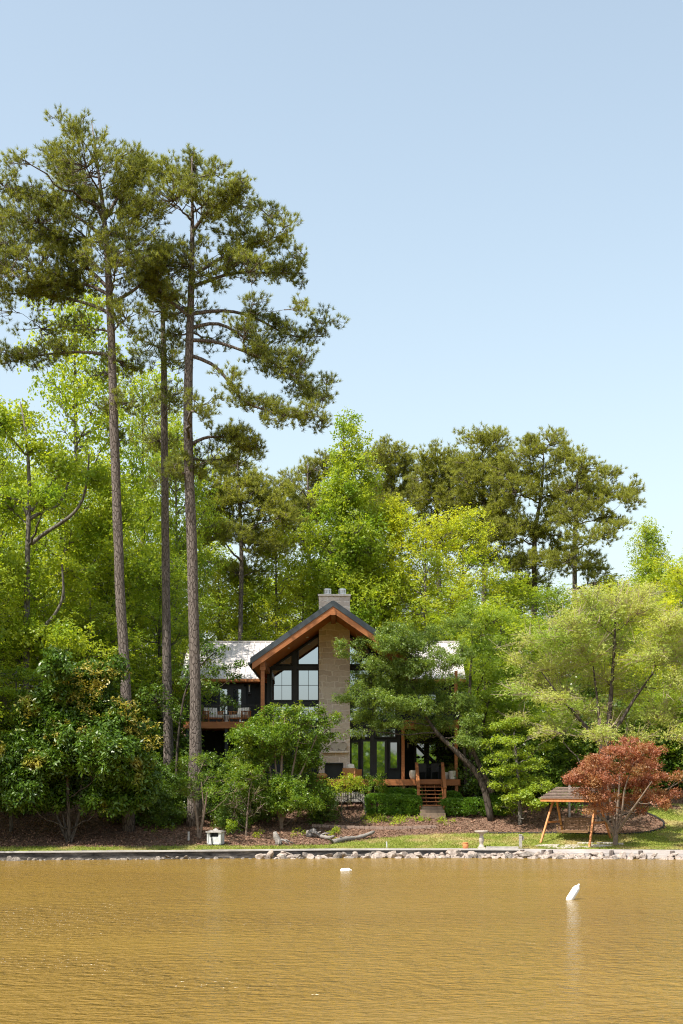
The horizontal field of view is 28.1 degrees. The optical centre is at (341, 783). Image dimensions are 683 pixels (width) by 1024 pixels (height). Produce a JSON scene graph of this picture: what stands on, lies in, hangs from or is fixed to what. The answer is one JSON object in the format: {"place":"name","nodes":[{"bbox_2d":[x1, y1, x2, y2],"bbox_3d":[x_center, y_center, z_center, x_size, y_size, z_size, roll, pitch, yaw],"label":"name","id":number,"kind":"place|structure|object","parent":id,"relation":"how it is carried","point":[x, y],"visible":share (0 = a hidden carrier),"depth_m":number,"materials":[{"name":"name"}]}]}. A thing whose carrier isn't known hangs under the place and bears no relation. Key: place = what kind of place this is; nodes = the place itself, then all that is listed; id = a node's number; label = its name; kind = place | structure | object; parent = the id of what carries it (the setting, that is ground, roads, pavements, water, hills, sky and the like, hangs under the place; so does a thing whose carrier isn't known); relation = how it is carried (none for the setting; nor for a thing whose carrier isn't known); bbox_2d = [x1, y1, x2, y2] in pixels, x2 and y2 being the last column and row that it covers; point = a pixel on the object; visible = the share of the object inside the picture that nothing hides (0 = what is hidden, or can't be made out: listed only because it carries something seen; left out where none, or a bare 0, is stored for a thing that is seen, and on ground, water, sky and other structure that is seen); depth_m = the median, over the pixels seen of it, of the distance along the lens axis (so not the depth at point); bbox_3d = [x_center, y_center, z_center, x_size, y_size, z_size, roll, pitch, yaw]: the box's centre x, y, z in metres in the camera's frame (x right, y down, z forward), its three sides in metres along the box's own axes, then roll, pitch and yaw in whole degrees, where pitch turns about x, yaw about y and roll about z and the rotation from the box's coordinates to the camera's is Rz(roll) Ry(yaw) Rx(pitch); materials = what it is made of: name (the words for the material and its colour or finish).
{"place":"outdoors","nodes":[
{"label":"outdoors","id":0,"kind":"place"},
{"bbox_2d":[0,858,682,1023],"bbox_3d":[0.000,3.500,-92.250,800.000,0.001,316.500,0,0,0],"label":"water","id":1,"kind":"structure","parent":0,"point":[363,941],"depth_m":30.27,"materials":[{"name":"brown liquid"}]},
{"bbox_2d":[0,731,682,850],"bbox_3d":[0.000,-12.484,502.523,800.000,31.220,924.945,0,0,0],"label":"ground","id":2,"kind":"structure","parent":0,"point":[342,833],"depth_m":69.77,"materials":[{"name":"brown soil"}]},
{"bbox_2d":[0,553,41,739],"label":"woodland tree","id":3,"kind":"object","parent":2,"relation":"on","point":[3,682],"visible":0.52,"depth_m":70.99,"materials":[{"name":"green plant"}]},
{"bbox_2d":[0,665,49,831],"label":"dogwood tree","id":4,"kind":"object","parent":2,"relation":"on","point":[19,674],"visible":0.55,"depth_m":67.13,"materials":[{"name":"green plant"}]},
{"bbox_2d":[0,427,67,732],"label":"broadleaf tree","id":5,"kind":"object","parent":2,"relation":"on","point":[9,466],"visible":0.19,"depth_m":78.34,"materials":[{"name":"green plant"}]},
{"bbox_2d":[0,556,76,739],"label":"broadleaf tree","id":6,"kind":"object","parent":2,"relation":"on","point":[12,622],"visible":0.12,"depth_m":75.30,"materials":[{"name":"green plant"}]},
{"bbox_2d":[4,457,92,685],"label":"woodland tree","id":7,"kind":"object","parent":2,"relation":"on","point":[33,474],"visible":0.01,"depth_m":93.66,"materials":[{"name":"green plant"}]},
{"bbox_2d":[0,395,121,725],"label":"sweetgum tree","id":8,"kind":"object","parent":2,"relation":"on","point":[44,500],"visible":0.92,"depth_m":72.17,"materials":[{"name":"green plant"}]},
{"bbox_2d":[0,463,155,730],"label":"broadleaf tree","id":9,"kind":"object","parent":2,"relation":"on","point":[66,538],"visible":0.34,"depth_m":75.57,"materials":[{"name":"green plant"}]},
{"bbox_2d":[0,281,160,689],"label":"broadleaf tree","id":10,"kind":"object","parent":2,"relation":"on","point":[81,392],"visible":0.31,"depth_m":80.97,"materials":[{"name":"green plant"}]},
{"bbox_2d":[0,642,164,842],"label":"magnolia tree","id":11,"kind":"object","parent":2,"relation":"on","point":[94,750],"visible":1,"depth_m":63.93,"materials":[{"name":"green plant"}]},
{"bbox_2d":[10,590,162,788],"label":"broadleaf tree","id":12,"kind":"object","parent":2,"relation":"on","point":[77,609],"visible":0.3,"depth_m":74.35,"materials":[{"name":"green plant"}]},
{"bbox_2d":[0,104,183,831],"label":"pine tree","id":13,"kind":"object","parent":2,"relation":"on","point":[57,283],"visible":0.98,"depth_m":68.04,"materials":[{"name":"green plant"}]},
{"bbox_2d":[62,448,174,723],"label":"broadleaf tree","id":14,"kind":"object","parent":2,"relation":"on","point":[131,613],"visible":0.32,"depth_m":77.34,"materials":[{"name":"green plant"}]},
{"bbox_2d":[67,352,209,732],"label":"broadleaf tree","id":15,"kind":"object","parent":2,"relation":"on","point":[150,387],"visible":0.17,"depth_m":91.55,"materials":[{"name":"green plant"}]},
{"bbox_2d":[126,280,197,769],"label":"pine tree","id":16,"kind":"object","parent":2,"relation":"on","point":[166,397],"visible":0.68,"depth_m":73.83,"materials":[{"name":"green plant"}]},
{"bbox_2d":[93,550,233,767],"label":"broadleaf tree","id":17,"kind":"object","parent":2,"relation":"on","point":[176,578],"visible":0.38,"depth_m":78.20,"materials":[{"name":"green plant"}]},
{"bbox_2d":[140,777,187,830],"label":"understory bush","id":18,"kind":"object","parent":2,"relation":"on","point":[159,813],"visible":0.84,"depth_m":68.71,"materials":[{"name":"green plant"}]},
{"bbox_2d":[102,407,231,743],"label":"broadleaf tree","id":19,"kind":"object","parent":2,"relation":"on","point":[176,546],"visible":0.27,"depth_m":87.48,"materials":[{"name":"green plant"}]},
{"bbox_2d":[147,772,190,824],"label":"understory bush","id":20,"kind":"object","parent":2,"relation":"on","point":[177,801],"visible":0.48,"depth_m":69.72,"materials":[{"name":"green plant"}]},
{"bbox_2d":[135,642,247,776],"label":"sapling tree","id":21,"kind":"object","parent":2,"relation":"on","point":[178,715],"visible":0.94,"depth_m":71.44,"materials":[{"name":"green plant"}]},
{"bbox_2d":[138,527,260,731],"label":"woodland tree","id":22,"kind":"object","parent":2,"relation":"on","point":[219,550],"visible":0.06,"depth_m":101.86,"materials":[{"name":"green plant"}]},
{"bbox_2d":[166,752,249,838],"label":"crape myrtle","id":23,"kind":"object","parent":2,"relation":"on","point":[183,787],"visible":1,"depth_m":66.56,"materials":[{"name":"green plant"}]},
{"bbox_2d":[177,554,267,700],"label":"broadleaf tree","id":24,"kind":"object","parent":2,"relation":"on","point":[218,578],"visible":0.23,"depth_m":95.48,"materials":[{"name":"green plant"}]},
{"bbox_2d":[202,764,243,826],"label":"understory bush","id":25,"kind":"object","parent":2,"relation":"on","point":[218,796],"visible":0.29,"depth_m":70.70,"materials":[{"name":"green plant"}]},
{"bbox_2d":[210,793,253,832],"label":"understory bush","id":26,"kind":"object","parent":2,"relation":"on","point":[223,817],"visible":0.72,"depth_m":68.75,"materials":[{"name":"green plant"}]},
{"bbox_2d":[129,143,349,827],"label":"pine tree","id":27,"kind":"object","parent":2,"relation":"on","point":[237,253],"visible":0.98,"depth_m":69.27,"materials":[{"name":"green plant"}]},
{"bbox_2d":[209,779,274,828],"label":"understory bush","id":28,"kind":"object","parent":2,"relation":"on","point":[256,817],"visible":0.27,"depth_m":70.09,"materials":[{"name":"green plant"}]},
{"bbox_2d":[199,567,286,640],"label":"broadleaf tree","id":29,"kind":"object","parent":2,"relation":"on","point":[248,636],"visible":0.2,"depth_m":96.17,"materials":[{"name":"green plant"}]},
{"bbox_2d":[219,768,267,835],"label":"twiggy shrub","id":30,"kind":"object","parent":2,"relation":"on","point":[248,811],"visible":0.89,"depth_m":67.97,"materials":[{"name":"green plant"}]},
{"bbox_2d":[194,444,310,640],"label":"pine tree","id":31,"kind":"object","parent":2,"relation":"on","point":[230,493],"visible":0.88,"depth_m":93.67,"materials":[{"name":"green plant"}]},
{"bbox_2d":[0,848,523,859],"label":"seawall","id":32,"kind":"object","parent":2,"relation":"on","point":[144,854],"visible":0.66,"depth_m":63.64,"materials":[{"name":"concrete"}]},
{"bbox_2d":[81,811,455,838],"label":"ground cover","id":33,"kind":"object","parent":2,"relation":"on","point":[384,817],"visible":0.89,"depth_m":71.29,"materials":[{"name":"green plant"}]},
{"bbox_2d":[220,515,318,640],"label":"broadleaf tree","id":34,"kind":"object","parent":2,"relation":"on","point":[277,569],"visible":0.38,"depth_m":95.54,"materials":[{"name":"green plant"}]},
{"bbox_2d":[219,700,345,828],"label":"crape myrtle","id":35,"kind":"object","parent":2,"relation":"on","point":[281,733],"visible":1,"depth_m":69.08,"materials":[{"name":"green plant"}]},
{"bbox_2d":[258,555,325,639],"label":"broadleaf tree","id":36,"kind":"object","parent":2,"relation":"on","point":[295,606],"visible":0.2,"depth_m":96.69,"materials":[{"name":"green plant"}]},
{"bbox_2d":[265,447,341,605],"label":"pine tree","id":37,"kind":"object","parent":2,"relation":"on","point":[311,476],"visible":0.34,"depth_m":111.82,"materials":[{"name":"green plant"}]},
{"bbox_2d":[180,588,465,819],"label":"house","id":38,"kind":"structure","parent":2,"relation":"on","point":[297,663],"depth_m":77.52,"materials":[{"name":"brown wood"}]},
{"bbox_2d":[230,686,243,721],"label":"door","id":39,"kind":"structure","parent":38,"relation":"in","point":[236,692],"depth_m":82.40,"materials":[{"name":"black glass"}]},
{"bbox_2d":[271,669,292,700],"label":"window","id":40,"kind":"structure","parent":38,"relation":"in","point":[281,679],"depth_m":77.54,"materials":[{"name":"clear glass"}]},
{"bbox_2d":[298,669,318,700],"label":"window","id":41,"kind":"structure","parent":38,"relation":"in","point":[308,679],"depth_m":77.54,"materials":[{"name":"clear glass"}]},
{"bbox_2d":[298,636,318,664],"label":"window","id":42,"kind":"structure","parent":38,"relation":"in","point":[308,654],"depth_m":77.54,"materials":[{"name":"clear glass"}]},
{"bbox_2d":[361,740,373,778],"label":"door","id":43,"kind":"structure","parent":38,"relation":"in","point":[365,744],"depth_m":77.52,"materials":[{"name":"clear glass"}]},
{"bbox_2d":[374,740,386,778],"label":"door","id":44,"kind":"structure","parent":38,"relation":"in","point":[380,746],"depth_m":77.52,"materials":[{"name":"clear glass"}]},
{"bbox_2d":[414,740,426,778],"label":"door","id":45,"kind":"structure","parent":38,"relation":"in","point":[421,752],"depth_m":82.40,"materials":[{"name":"black glass"}]},
{"bbox_2d":[427,740,439,778],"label":"door","id":46,"kind":"structure","parent":38,"relation":"in","point":[430,759],"depth_m":82.40,"materials":[{"name":"black glass"}]},
{"bbox_2d":[305,795,345,823],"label":"understory bush","id":47,"kind":"object","parent":2,"relation":"on","point":[329,811],"visible":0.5,"depth_m":71.31,"materials":[{"name":"green plant"}]},
{"bbox_2d":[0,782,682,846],"bbox_3d":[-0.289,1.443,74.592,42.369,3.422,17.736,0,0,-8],"label":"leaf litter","id":48,"kind":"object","parent":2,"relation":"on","point":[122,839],"visible":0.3,"depth_m":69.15,"materials":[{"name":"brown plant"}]},
{"bbox_2d":[326,772,367,808],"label":"viburnum shrub","id":49,"kind":"object","parent":2,"relation":"on","point":[350,778],"visible":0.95,"depth_m":73.24,"materials":[{"name":"green plant"}]},
{"bbox_2d":[284,405,416,630],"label":"poplar tree","id":50,"kind":"object","parent":2,"relation":"on","point":[349,553],"visible":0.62,"depth_m":95.95,"materials":[{"name":"green plant"}]},
{"bbox_2d":[357,772,388,800],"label":"viburnum shrub","id":51,"kind":"object","parent":2,"relation":"on","point":[376,786],"visible":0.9,"depth_m":73.74,"materials":[{"name":"green plant"}]},
{"bbox_2d":[312,824,435,829],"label":"block border","id":52,"kind":"object","parent":2,"relation":"on","point":[385,827],"visible":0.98,"depth_m":70.11,"materials":[{"name":"grey stone"}]},
{"bbox_2d":[364,792,386,814],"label":"boxwood shrub","id":53,"kind":"object","parent":2,"relation":"on","point":[375,807],"visible":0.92,"depth_m":72.66,"materials":[{"name":"green plant"}]},
{"bbox_2d":[354,434,420,605],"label":"pine tree","id":54,"kind":"object","parent":2,"relation":"on","point":[397,454],"visible":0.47,"depth_m":114.51,"materials":[{"name":"green plant"}]},
{"bbox_2d":[385,793,404,815],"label":"boxwood shrub","id":55,"kind":"object","parent":2,"relation":"on","point":[394,806],"visible":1,"depth_m":72.47,"materials":[{"name":"green plant"}]},
{"bbox_2d":[364,489,433,632],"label":"broadleaf tree","id":56,"kind":"object","parent":2,"relation":"on","point":[395,530],"visible":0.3,"depth_m":97.51,"materials":[{"name":"green plant"}]},
{"bbox_2d":[365,565,436,635],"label":"broadleaf tree","id":57,"kind":"object","parent":2,"relation":"on","point":[407,612],"visible":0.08,"depth_m":96.60,"materials":[{"name":"green plant"}]},
{"bbox_2d":[400,794,422,815],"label":"boxwood shrub","id":58,"kind":"object","parent":2,"relation":"on","point":[411,806],"visible":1,"depth_m":72.51,"materials":[{"name":"green plant"}]},
{"bbox_2d":[330,613,494,821],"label":"tree","id":59,"kind":"object","parent":2,"relation":"on","point":[392,640],"visible":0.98,"depth_m":71.54,"materials":[{"name":"green plant"}]},
{"bbox_2d":[371,505,473,643],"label":"broadleaf tree","id":60,"kind":"object","parent":2,"relation":"on","point":[425,551],"visible":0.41,"depth_m":96.33,"materials":[{"name":"green plant"}]},
{"bbox_2d":[402,437,473,614],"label":"pine tree","id":61,"kind":"object","parent":2,"relation":"on","point":[434,487],"visible":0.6,"depth_m":110.74,"materials":[{"name":"green plant"}]},
{"bbox_2d":[438,797,462,815],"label":"boxwood shrub","id":62,"kind":"object","parent":2,"relation":"on","point":[451,802],"visible":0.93,"depth_m":72.67,"materials":[{"name":"green plant"}]},
{"bbox_2d":[408,602,510,691],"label":"broadleaf tree","id":63,"kind":"object","parent":2,"relation":"on","point":[433,617],"visible":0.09,"depth_m":95.45,"materials":[{"name":"green plant"}]},
{"bbox_2d":[418,502,512,684],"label":"broadleaf tree","id":64,"kind":"object","parent":2,"relation":"on","point":[461,554],"visible":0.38,"depth_m":97.36,"materials":[{"name":"green plant"}]},
{"bbox_2d":[458,796,484,815],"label":"boxwood shrub","id":65,"kind":"object","parent":2,"relation":"on","point":[469,807],"visible":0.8,"depth_m":72.45,"materials":[{"name":"green plant"}]},
{"bbox_2d":[446,734,512,802],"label":"understory bush","id":66,"kind":"object","parent":2,"relation":"on","point":[462,784],"visible":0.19,"depth_m":75.49,"materials":[{"name":"green plant"}]},
{"bbox_2d":[417,667,549,780],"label":"broadleaf tree","id":67,"kind":"object","parent":2,"relation":"on","point":[463,689],"visible":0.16,"depth_m":79.61,"materials":[{"name":"green plant"}]},
{"bbox_2d":[442,421,526,635],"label":"pine tree","id":68,"kind":"object","parent":2,"relation":"on","point":[469,469],"visible":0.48,"depth_m":106.59,"materials":[{"name":"green plant"}]},
{"bbox_2d":[451,596,533,796],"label":"tree","id":69,"kind":"object","parent":2,"relation":"on","point":[486,669],"visible":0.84,"depth_m":74.79,"materials":[{"name":"green plant"}]},
{"bbox_2d":[454,731,530,796],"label":"understory bush","id":70,"kind":"object","parent":2,"relation":"on","point":[495,747],"visible":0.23,"depth_m":74.59,"materials":[{"name":"green plant"}]},
{"bbox_2d":[462,570,560,691],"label":"broadleaf tree","id":71,"kind":"object","parent":2,"relation":"on","point":[513,587],"visible":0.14,"depth_m":99.04,"materials":[{"name":"green plant"}]},
{"bbox_2d":[449,594,575,731],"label":"broadleaf tree","id":72,"kind":"object","parent":2,"relation":"on","point":[513,611],"visible":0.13,"depth_m":82.83,"materials":[{"name":"green plant"}]},
{"bbox_2d":[476,716,558,824],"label":"dogwood tree","id":73,"kind":"object","parent":2,"relation":"on","point":[523,794],"visible":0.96,"depth_m":70.65,"materials":[{"name":"green plant"}]},
{"bbox_2d":[443,572,594,673],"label":"woodland tree","id":74,"kind":"object","parent":2,"relation":"on","point":[527,608],"visible":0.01,"depth_m":111.50,"materials":[{"name":"green plant"}]},
{"bbox_2d":[475,425,587,698],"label":"pine tree","id":75,"kind":"object","parent":2,"relation":"on","point":[509,527],"visible":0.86,"depth_m":102.80,"materials":[{"name":"green plant"}]},
{"bbox_2d":[490,729,572,807],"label":"understory bush","id":76,"kind":"object","parent":2,"relation":"on","point":[532,743],"visible":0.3,"depth_m":73.92,"materials":[{"name":"green plant"}]},
{"bbox_2d":[511,737,587,814],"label":"understory bush","id":77,"kind":"object","parent":2,"relation":"on","point":[554,761],"visible":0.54,"depth_m":73.85,"materials":[{"name":"green plant"}]},
{"bbox_2d":[497,614,611,732],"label":"broadleaf tree","id":78,"kind":"object","parent":2,"relation":"on","point":[534,651],"visible":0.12,"depth_m":81.51,"materials":[{"name":"green plant"}]},
{"bbox_2d":[498,581,610,706],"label":"broadleaf tree","id":79,"kind":"object","parent":2,"relation":"on","point":[557,594],"visible":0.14,"depth_m":97.34,"materials":[{"name":"green plant"}]},
{"bbox_2d":[499,701,614,786],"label":"broadleaf tree","id":80,"kind":"object","parent":2,"relation":"on","point":[550,715],"visible":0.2,"depth_m":75.55,"materials":[{"name":"green plant"}]},
{"bbox_2d":[528,669,614,742],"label":"understory bush","id":81,"kind":"object","parent":2,"relation":"on","point":[591,693],"visible":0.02,"depth_m":80.60,"materials":[{"name":"green plant"}]},
{"bbox_2d":[541,722,616,791],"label":"understory bush","id":82,"kind":"object","parent":2,"relation":"on","point":[566,749],"visible":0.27,"depth_m":75.46,"materials":[{"name":"green plant"}]},
{"bbox_2d":[487,576,682,823],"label":"elm tree","id":83,"kind":"object","parent":2,"relation":"on","point":[671,626],"visible":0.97,"depth_m":70.41,"materials":[{"name":"green plant"}]},
{"bbox_2d":[543,449,647,674],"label":"pine tree","id":84,"kind":"object","parent":2,"relation":"on","point":[592,501],"visible":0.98,"depth_m":99.91,"materials":[{"name":"green plant"}]},
{"bbox_2d":[558,703,634,795],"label":"understory bush","id":85,"kind":"object","parent":2,"relation":"on","point":[589,726],"visible":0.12,"depth_m":76.36,"materials":[{"name":"green plant"}]},
{"bbox_2d":[520,849,682,858],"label":"timber seawall","id":86,"kind":"object","parent":2,"relation":"on","point":[660,854],"visible":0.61,"depth_m":64.09,"materials":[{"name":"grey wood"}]},
{"bbox_2d":[552,588,654,705],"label":"broadleaf tree","id":87,"kind":"object","parent":2,"relation":"on","point":[594,637],"visible":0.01,"depth_m":95.31,"materials":[{"name":"green plant"}]},
{"bbox_2d":[573,573,646,701],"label":"broadleaf tree","id":88,"kind":"object","parent":2,"relation":"on","point":[613,584],"visible":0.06,"depth_m":96.76,"materials":[{"name":"green plant"}]},
{"bbox_2d":[571,690,672,798],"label":"understory bush","id":89,"kind":"object","parent":2,"relation":"on","point":[625,725],"visible":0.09,"depth_m":77.33,"materials":[{"name":"green plant"}]},
{"bbox_2d":[589,594,682,728],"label":"broadleaf tree","id":90,"kind":"object","parent":2,"relation":"on","point":[665,599],"visible":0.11,"depth_m":83.19,"materials":[{"name":"green plant"}]},
{"bbox_2d":[593,687,682,786],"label":"broadleaf tree","id":91,"kind":"object","parent":2,"relation":"on","point":[673,706],"visible":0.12,"depth_m":77.83,"materials":[{"name":"green plant"}]},
{"bbox_2d":[604,516,679,706],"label":"broadleaf tree","id":92,"kind":"object","parent":2,"relation":"on","point":[651,541],"visible":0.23,"depth_m":94.41,"materials":[{"name":"green plant"}]},
{"bbox_2d":[610,709,682,797],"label":"understory bush","id":93,"kind":"object","parent":2,"relation":"on","point":[661,754],"visible":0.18,"depth_m":77.32,"materials":[{"name":"green plant"}]},
{"bbox_2d":[613,559,682,710],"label":"broadleaf tree","id":94,"kind":"object","parent":2,"relation":"on","point":[653,575],"visible":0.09,"depth_m":93.55,"materials":[{"name":"green plant"}]},
{"bbox_2d":[624,551,682,709],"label":"broadleaf tree","id":95,"kind":"object","parent":2,"relation":"on","point":[676,576],"visible":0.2,"depth_m":89.87,"materials":[{"name":"green plant"}]},
{"bbox_2d":[645,714,682,793],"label":"understory bush","id":96,"kind":"object","parent":2,"relation":"on","point":[668,762],"visible":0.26,"depth_m":77.73,"materials":[{"name":"green plant"}]},
{"bbox_2d":[0,803,682,850],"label":"lawn","id":97,"kind":"structure","parent":0,"point":[670,829],"depth_m":66.86,"materials":[{"name":"green plant"}]},
{"bbox_2d":[540,787,611,846],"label":"swing frame","id":98,"kind":"object","parent":97,"relation":"on","point":[562,795],"visible":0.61,"depth_m":66.67,"materials":[{"name":"brown wood"}]},
{"bbox_2d":[556,802,594,832],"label":"bench swing","id":99,"kind":"object","parent":98,"relation":"hanging from","point":[566,824],"visible":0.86,"depth_m":66.93,"materials":[{"name":"brown wood"}]},
{"bbox_2d":[560,735,682,844],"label":"japanese maple","id":100,"kind":"object","parent":97,"relation":"on","point":[589,776],"visible":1,"depth_m":65.06,"materials":[{"name":"red plant"}]},
{"bbox_2d":[0,0,682,853],"label":"sky","id":101,"kind":"structure","parent":0,"point":[489,193],"materials":[{"name":"blue"}]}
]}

